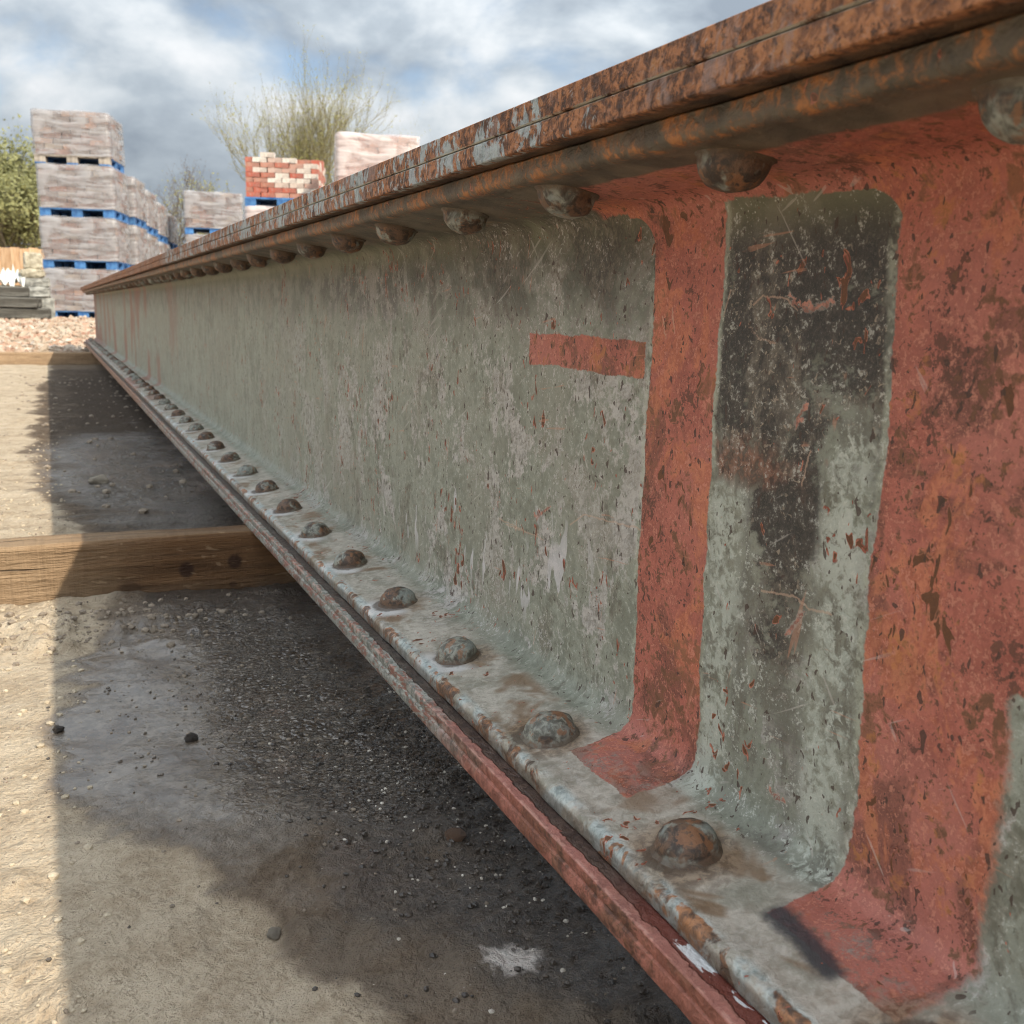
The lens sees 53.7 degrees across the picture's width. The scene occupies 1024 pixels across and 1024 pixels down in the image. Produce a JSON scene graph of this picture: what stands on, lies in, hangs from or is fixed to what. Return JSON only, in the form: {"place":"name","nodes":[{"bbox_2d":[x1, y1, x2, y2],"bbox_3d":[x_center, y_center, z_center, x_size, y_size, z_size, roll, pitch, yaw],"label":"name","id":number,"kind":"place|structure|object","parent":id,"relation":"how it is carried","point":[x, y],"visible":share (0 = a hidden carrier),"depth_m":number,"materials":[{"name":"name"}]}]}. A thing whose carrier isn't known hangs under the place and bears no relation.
{"place":"outdoors","nodes":[
{"label":"outdoors","id":0,"kind":"place"},
{"bbox_2d":[144,234,158,258],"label":"brick pack","id":1,"kind":"object","parent":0,"point":[151,250],"visible":0.14,"depth_m":16.93,"materials":[{"name":"grey"}]},
{"bbox_2d":[146,226,157,237],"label":"wooden pallet","id":2,"kind":"object","parent":1,"relation":"on","point":[152,231],"visible":0.23,"depth_m":17.02,"materials":[{"name":"blue paint"}]},
{"bbox_2d":[142,190,158,228],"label":"brick pack","id":3,"kind":"object","parent":2,"relation":"on","point":[151,207],"visible":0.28,"depth_m":16.85,"materials":[{"name":"grey"}]},
{"bbox_2d":[155,241,169,254],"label":"brick pack","id":4,"kind":"object","parent":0,"point":[163,247],"visible":0.12,"depth_m":17.90,"materials":[{"name":"grey"}]},
{"bbox_2d":[156,234,167,244],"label":"wooden pallet","id":5,"kind":"object","parent":4,"relation":"on","point":[163,239],"visible":0.23,"depth_m":18.09,"materials":[{"name":"blue paint"}]},
{"bbox_2d":[153,202,168,236],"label":"brick pack","id":6,"kind":"object","parent":5,"relation":"on","point":[162,218],"visible":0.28,"depth_m":17.91,"materials":[{"name":"grey"}]},
{"bbox_2d":[168,241,177,248],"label":"wooden pallet","id":7,"kind":"object","parent":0,"point":[172,245],"visible":0.15,"depth_m":19.14,"materials":[{"name":"blue paint"}]},
{"bbox_2d":[164,213,177,243],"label":"brick pack","id":8,"kind":"object","parent":7,"relation":"on","point":[172,229],"visible":0.21,"depth_m":19.01,"materials":[{"name":"grey"}]},
{"bbox_2d":[184,234,204,243],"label":"brick pack","id":9,"kind":"object","parent":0,"point":[189,237],"visible":0.09,"depth_m":18.34,"materials":[{"name":"grey"}]},
{"bbox_2d":[185,227,219,234],"bbox_3d":[-5.538,-5.191,18.871,1.001,0.124,1.001,-1,11,-14],"label":"wooden pallet","id":10,"kind":"object","parent":9,"relation":"on","point":[192,230],"visible":0.37,"depth_m":18.38,"materials":[{"name":"blue paint"}]},
{"bbox_2d":[182,190,243,228],"bbox_3d":[-5.529,-5.564,18.796,1.052,0.652,1.051,-1,11,-14],"label":"brick pack","id":11,"kind":"object","parent":10,"relation":"on","point":[216,210],"visible":0.86,"depth_m":18.32,"materials":[{"name":"grey"}]},
{"bbox_2d":[244,205,272,218],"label":"brick pack","id":12,"kind":"object","parent":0,"point":[250,211],"visible":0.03,"depth_m":13.76,"materials":[{"name":"white"}]},
{"bbox_2d":[245,197,293,206],"bbox_3d":[-3.166,-4.309,14.268,1.001,0.124,1.001,0,11,-5],"label":"wooden pallet","id":13,"kind":"object","parent":12,"relation":"on","point":[255,201],"visible":0.3,"depth_m":13.78,"materials":[{"name":"blue paint"}]},
{"bbox_2d":[245,152,325,197],"bbox_3d":[-3.152,-4.657,14.197,0.983,0.585,0.994,0,11,-5],"label":"brick pack","id":14,"kind":"object","parent":13,"relation":"on","point":[271,176],"visible":0.81,"depth_m":13.73,"materials":[{"name":"red brick"}]},
{"bbox_2d":[0,364,691,1023],"bbox_3d":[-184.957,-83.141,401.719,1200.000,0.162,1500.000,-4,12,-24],"label":"ground","id":15,"kind":"structure","parent":0,"point":[196,954],"depth_m":0.71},
{"bbox_2d":[0,114,40,270],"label":"green tree","id":16,"kind":"object","parent":15,"relation":"on","point":[20,203],"visible":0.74,"depth_m":31.76,"materials":[{"name":"green plant"}]},
{"bbox_2d":[0,247,44,285],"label":"board fence","id":17,"kind":"object","parent":15,"relation":"on","point":[10,257],"visible":0.19,"depth_m":17.95,"materials":[{"name":"brown wood"}]},
{"bbox_2d":[0,307,49,318],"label":"timber baulk","id":18,"kind":"object","parent":15,"relation":"on","point":[19,313],"visible":0.98,"depth_m":12.37,"materials":[{"name":"grey wood"}]},
{"bbox_2d":[0,297,37,307],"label":"timber baulk","id":19,"kind":"object","parent":18,"relation":"on","point":[19,302],"visible":1,"depth_m":12.30,"materials":[{"name":"grey wood"}]},
{"bbox_2d":[0,286,29,296],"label":"timber baulk","id":20,"kind":"object","parent":19,"relation":"on","point":[12,291],"visible":0.95,"depth_m":12.30,"materials":[{"name":"grey wood"}]},
{"bbox_2d":[0,315,95,351],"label":"brick rubble","id":21,"kind":"object","parent":15,"relation":"on","point":[69,333],"visible":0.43,"depth_m":9.08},
{"bbox_2d":[41,298,55,318],"bbox_3d":[-6.111,-2.608,13.023,0.437,0.300,0.378,-4,12,-24],"label":"stone block","id":22,"kind":"object","parent":15,"relation":"on","point":[48,303],"depth_m":12.92,"materials":[{"name":"grey stone"}]},
{"bbox_2d":[24,286,50,297],"bbox_3d":[-6.103,-2.810,12.963,0.358,0.150,0.338,-3,12,-21],"label":"stone block","id":23,"kind":"object","parent":22,"relation":"on","point":[40,292],"depth_m":12.85,"materials":[{"name":"grey stone"}]},
{"bbox_2d":[25,277,50,287],"bbox_3d":[-6.086,-2.943,12.967,0.318,0.130,0.316,-4,12,-25],"label":"stone block","id":24,"kind":"object","parent":23,"relation":"on","point":[37,282],"depth_m":12.84,"materials":[{"name":"grey stone"}]},
{"bbox_2d":[20,268,45,277],"bbox_3d":[-6.111,-3.045,12.911,0.289,0.119,0.299,-3,12,-21],"label":"stone block","id":25,"kind":"object","parent":24,"relation":"on","point":[33,273],"depth_m":12.79,"materials":[{"name":"beige stone"}]},
{"bbox_2d":[23,252,42,268],"bbox_3d":[-6.111,-3.201,12.901,0.229,0.218,0.279,-4,13,-27],"label":"stone block","id":26,"kind":"object","parent":25,"relation":"on","point":[32,260],"depth_m":12.79,"materials":[{"name":"beige stone"}]},
{"bbox_2d":[0,352,100,364],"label":"timber bearer","id":27,"kind":"object","parent":15,"relation":"on","point":[50,358],"visible":0.22,"depth_m":5.86,"materials":[{"name":"brown wood"}]},
{"bbox_2d":[0,442,111,1023],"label":"dry crumbs","id":28,"kind":"object","parent":15,"relation":"on","point":[51,876],"visible":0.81,"depth_m":0.75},
{"bbox_2d":[52,725,64,733],"bbox_3d":[-0.391,0.188,0.873,0.010,0.007,0.011,-4,12,-24],"label":"pebble","id":29,"kind":"object","parent":15,"relation":"on","point":[56,729],"visible":1,"depth_m":0.87,"materials":[{"name":"grey stone"}]},
{"bbox_2d":[55,310,94,317],"bbox_3d":[-6.283,-2.941,15.118,1.001,0.124,1.001,-1,11,-10],"label":"wooden pallet","id":30,"kind":"object","parent":15,"relation":"on","point":[62,313],"visible":0.29,"depth_m":14.64,"materials":[{"name":"blue paint"}]},
{"bbox_2d":[43,267,118,311],"bbox_3d":[-6.274,-3.296,15.047,1.049,0.617,1.050,-1,11,-10],"label":"brick pack","id":31,"kind":"object","parent":30,"relation":"on","point":[66,283],"visible":0.41,"depth_m":14.54,"materials":[{"name":"grey"}]},
{"bbox_2d":[43,259,129,270],"bbox_3d":[-6.267,-3.640,14.970,1.001,0.124,1.001,-1,11,-10],"label":"wooden pallet","id":32,"kind":"object","parent":31,"relation":"on","point":[96,265],"visible":0.84,"depth_m":14.56,"materials":[{"name":"blue paint"}]},
{"bbox_2d":[39,215,130,262],"bbox_3d":[-6.258,-3.995,14.900,1.050,0.617,1.049,-1,11,-10],"label":"brick pack","id":33,"kind":"object","parent":32,"relation":"on","point":[78,238],"visible":0.98,"depth_m":14.43,"materials":[{"name":"pink"}]},
{"bbox_2d":[39,207,128,223],"bbox_3d":[-6.251,-4.342,14.844,1.001,0.124,1.001,0,11,-9],"label":"wooden pallet","id":34,"kind":"object","parent":33,"relation":"on","point":[105,214],"visible":0.81,"depth_m":14.44,"materials":[{"name":"blue paint"}]},
{"bbox_2d":[36,162,128,214],"bbox_3d":[-6.242,-4.698,14.774,1.047,0.617,1.050,0,11,-9],"label":"brick pack","id":35,"kind":"object","parent":34,"relation":"on","point":[78,186],"visible":0.97,"depth_m":14.30,"materials":[{"name":"pink"}]},
{"bbox_2d":[34,154,123,173],"bbox_3d":[-6.261,-5.042,14.698,1.001,0.124,1.001,-1,11,-10],"label":"wooden pallet","id":36,"kind":"object","parent":35,"relation":"on","point":[73,160],"visible":0.66,"depth_m":14.30,"materials":[{"name":"blue wood"}]},
{"bbox_2d":[30,108,124,165],"bbox_3d":[-6.252,-5.397,14.628,1.051,0.617,1.050,-1,11,-10],"label":"brick pack","id":37,"kind":"object","parent":36,"relation":"on","point":[73,132],"visible":0.94,"depth_m":14.16,"materials":[{"name":"pink"}]},
{"bbox_2d":[71,264,135,269],"bbox_3d":[-6.376,-3.857,16.057,1.001,0.124,1.001,-1,11,-10],"label":"wooden pallet","id":38,"kind":"object","parent":31,"relation":"on","point":[103,267],"visible":0.04,"depth_m":15.57,"materials":[{"name":"blue paint"}]},
{"bbox_2d":[125,225,148,264],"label":"brick pack","id":39,"kind":"object","parent":38,"relation":"on","point":[138,248],"visible":0.32,"depth_m":15.66,"materials":[{"name":"grey"}]},
{"bbox_2d":[69,215,146,229],"bbox_3d":[-6.367,-4.560,15.936,1.001,0.124,1.001,-1,11,-10],"label":"wooden pallet","id":40,"kind":"object","parent":39,"relation":"on","point":[139,223],"visible":0.27,"depth_m":15.67,"materials":[{"name":"blue paint"}]},
{"bbox_2d":[123,177,147,220],"bbox_3d":[-6.359,-4.915,15.865,1.051,0.617,1.050,-1,11,-10],"label":"brick pack","id":41,"kind":"object","parent":40,"relation":"on","point":[135,196],"visible":0.29,"depth_m":15.60,"materials":[{"name":"grey"}]},
{"bbox_2d":[88,474,108,483],"bbox_3d":[-0.835,-0.063,2.044,0.039,0.024,0.039,-4,12,-24],"label":"pebble","id":42,"kind":"object","parent":15,"relation":"on","point":[100,479],"visible":0.84,"depth_m":2.03,"materials":[{"name":"stone"}]},
{"bbox_2d":[0,375,243,532],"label":"mud crumbs","id":43,"kind":"object","parent":15,"relation":"on","point":[140,511],"visible":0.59,"depth_m":2.59,"materials":[{"name":"brown soil"}]},
{"bbox_2d":[0,593,291,673],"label":"mud crumbs","id":44,"kind":"object","parent":15,"relation":"on","point":[131,610],"visible":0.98,"depth_m":1.15,"materials":[{"name":"brown soil"}]},
{"bbox_2d":[0,525,296,604],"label":"timber bearer","id":45,"kind":"object","parent":15,"relation":"on","point":[35,569],"visible":0.29,"depth_m":1.26,"materials":[{"name":"brown wood"}]},
{"bbox_2d":[80,0,1023,1023],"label":"riveted girder","id":46,"kind":"object","parent":45,"relation":"on","point":[614,476],"visible":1,"depth_m":0.49,"materials":[{"name":"metal"}]},
{"bbox_2d":[154,157,218,246],"bbox_3d":[-12.548,-10.679,38.849,2.344,5.907,2.520,12,15,43],"label":"bare tree","id":47,"kind":"object","parent":15,"relation":"on","point":[180,211],"visible":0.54,"depth_m":38.59,"materials":[{"name":"brown plant"}]},
{"bbox_2d":[184,732,198,742],"bbox_3d":[-0.271,0.190,0.854,0.011,0.009,0.012,-4,12,-24],"label":"pebble","id":48,"kind":"object","parent":15,"relation":"on","point":[190,737],"visible":1,"depth_m":0.85,"materials":[{"name":"grey stone"}]},
{"bbox_2d":[150,170,244,244],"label":"scrubby tree","id":49,"kind":"object","parent":15,"relation":"on","point":[209,190],"visible":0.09,"depth_m":42.48,"materials":[{"name":"brown plant"}]},
{"bbox_2d":[18,416,506,961],"bbox_3d":[-0.834,-0.089,2.195,0.482,0.017,3.541,-4,12,-24],"label":"wet grit","id":50,"kind":"object","parent":15,"relation":"on","point":[236,714],"visible":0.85,"depth_m":0.93,"materials":[{"name":"grey gravel"}]},
{"bbox_2d":[266,927,280,939],"bbox_3d":[-0.139,0.247,0.592,0.009,0.006,0.010,-4,12,-24],"label":"pebble","id":51,"kind":"object","parent":15,"relation":"on","point":[273,933],"visible":1,"depth_m":0.59,"materials":[{"name":"stone"}]},
{"bbox_2d":[1,593,595,932],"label":"mud crumbs","id":52,"kind":"object","parent":15,"relation":"on","point":[180,819],"visible":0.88,"depth_m":0.86,"materials":[{"name":"brown soil"}]},
{"bbox_2d":[192,18,405,185],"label":"budding tree","id":53,"kind":"object","parent":15,"relation":"on","point":[303,149],"visible":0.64,"depth_m":41.90,"materials":[{"name":"green plant"}]},
{"bbox_2d":[12,495,617,1013],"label":"mud crumbs","id":54,"kind":"object","parent":15,"relation":"on","point":[66,1011],"visible":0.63,"depth_m":0.68,"materials":[{"name":"brown soil"}]},
{"bbox_2d":[332,101,430,173],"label":"distant budding tree","id":55,"kind":"object","parent":15,"relation":"on","point":[399,133],"visible":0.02,"depth_m":61.15,"materials":[{"name":"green plant"}]},
{"bbox_2d":[259,664,654,1019],"bbox_3d":[-0.065,0.206,0.776,0.257,0.020,0.645,-4,12,-24],"label":"pale grit","id":56,"kind":"object","parent":15,"relation":"on","point":[491,1011],"visible":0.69,"depth_m":0.70,"materials":[{"name":"grey gravel"}]},
{"bbox_2d":[334,132,419,180],"bbox_3d":[-1.758,-4.446,13.072,1.051,0.692,1.050,-1,11,-11],"label":"brick pack","id":57,"kind":"object","parent":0,"point":[355,152],"visible":0.45,"depth_m":12.54,"materials":[{"name":"pink"}]},
{"bbox_2d":[0,0,769,247],"label":"sky","id":58,"kind":"structure","parent":0,"point":[150,65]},
{"bbox_2d":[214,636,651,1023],"bbox_3d":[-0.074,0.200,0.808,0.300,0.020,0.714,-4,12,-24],"label":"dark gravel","id":59,"kind":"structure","parent":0,"point":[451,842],"depth_m":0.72,"materials":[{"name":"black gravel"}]},
{"bbox_2d":[445,828,466,841],"bbox_3d":[-0.039,0.223,0.700,0.015,0.009,0.015,-4,12,-24],"label":"pebble","id":60,"kind":"object","parent":59,"relation":"on","point":[457,834],"visible":1,"depth_m":0.69,"materials":[{"name":"brown stone"}]},
{"bbox_3d":[-6.583,-2.601,12.875,0.475,0.319,0.399,-4,12,-27],"label":"stone block","id":61,"kind":"object","parent":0,"visible":0},
{"bbox_3d":[-6.496,-2.815,12.849,0.518,0.144,0.378,-4,12,-26],"label":"stone block","id":62,"kind":"object","parent":61,"relation":"on","visible":0},
{"bbox_2d":[0,266,24,286],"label":"plastic sheet","id":63,"kind":"object","parent":62,"relation":"on","point":[11,278],"visible":0.94,"depth_m":12.76,"materials":[{"name":"white plastic"}]},
{"bbox_3d":[-6.526,-2.472,12.524,1.511,0.136,0.249,-4,12,-24],"label":"timber baulk","id":64,"kind":"object","parent":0,"visible":0},
{"bbox_2d":[38,298,41,307],"bbox_3d":[-6.622,-2.595,12.476,1.511,0.136,0.249,-4,12,-25],"label":"timber baulk","id":65,"kind":"object","parent":64,"relation":"on","point":[39,302],"visible":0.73,"depth_m":12.68,"materials":[{"name":"grey wood"}]}
]}

